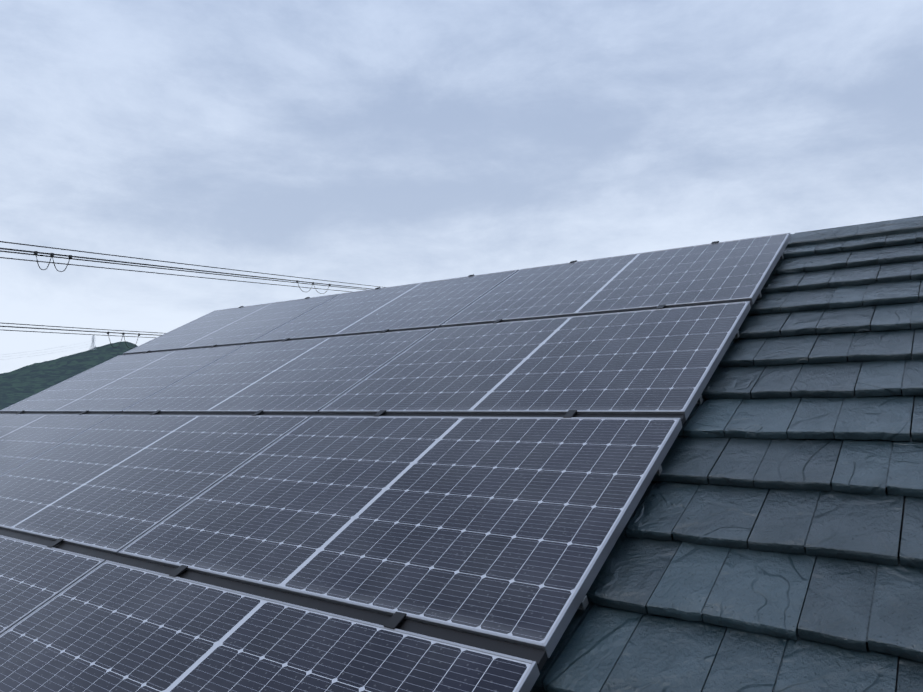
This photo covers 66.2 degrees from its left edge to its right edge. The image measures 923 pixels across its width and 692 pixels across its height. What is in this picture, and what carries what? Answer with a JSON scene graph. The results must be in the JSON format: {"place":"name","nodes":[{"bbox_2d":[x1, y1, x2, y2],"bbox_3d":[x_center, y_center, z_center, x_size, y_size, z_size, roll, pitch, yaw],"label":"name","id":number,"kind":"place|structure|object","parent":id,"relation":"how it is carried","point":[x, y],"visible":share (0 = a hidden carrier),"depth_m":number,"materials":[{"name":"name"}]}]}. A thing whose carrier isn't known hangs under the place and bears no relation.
{"place":"outdoors","nodes":[
{"label":"outdoors","id":0,"kind":"place"},
{"bbox_2d":[0,341,137,409],"bbox_3d":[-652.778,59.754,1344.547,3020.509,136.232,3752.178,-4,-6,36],"label":"distant hill","id":1,"kind":"structure","parent":0,"point":[21,384],"depth_m":1130.01,"materials":[{"name":"green plant"}]},
{"bbox_2d":[89,335,95,349],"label":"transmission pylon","id":2,"kind":"object","parent":1,"relation":"on","point":[93,342],"visible":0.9,"depth_m":1294.96,"materials":[{"name":"white metal"}]},
{"bbox_2d":[2,341,91,359],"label":"transmission line","id":3,"kind":"object","parent":2,"relation":"hanging from","point":[47,351],"visible":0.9,"depth_m":1162.19,"materials":[{"name":"white"}]},
{"bbox_2d":[0,0,922,373],"label":"sky","id":4,"kind":"structure","parent":0,"point":[381,143],"materials":[{"name":"grey"}]},
{"bbox_2d":[578,253,783,609],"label":"mounting brackets","id":5,"kind":"object","parent":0,"point":[584,604],"visible":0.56,"depth_m":2.19,"materials":[{"name":"metal"}]},
{"bbox_2d":[592,238,920,691],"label":"roof deck","id":6,"kind":"structure","parent":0,"point":[886,487],"depth_m":2.09,"materials":[{"name":"black"}]},
{"bbox_2d":[530,231,922,691],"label":"roof tiles","id":7,"kind":"object","parent":6,"relation":"on","point":[755,583],"visible":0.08,"depth_m":1.86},
{"bbox_2d":[786,216,922,247],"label":"roof ridge cap","id":8,"kind":"object","parent":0,"point":[887,228],"visible":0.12,"depth_m":3.84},
{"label":"utility poles","id":9,"kind":"object","parent":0,"visible":0},
{"bbox_2d":[0,241,384,348],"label":"power lines","id":10,"kind":"object","parent":9,"relation":"on","point":[69,258],"visible":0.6,"depth_m":24.07,"materials":[{"name":"grey metal"}]},
{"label":"solar panel mounting rails","id":11,"kind":"object","parent":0,"visible":0},
{"bbox_2d":[0,233,790,691],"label":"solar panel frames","id":12,"kind":"structure","parent":11,"relation":"on","point":[506,529],"depth_m":2.64,"materials":[{"name":"black glass"}]},
{"bbox_2d":[0,241,752,670],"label":"mounting rails","id":13,"kind":"object","parent":12,"relation":"attached to","point":[476,641],"visible":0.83,"depth_m":2.27,"materials":[{"name":"black"}]}
]}

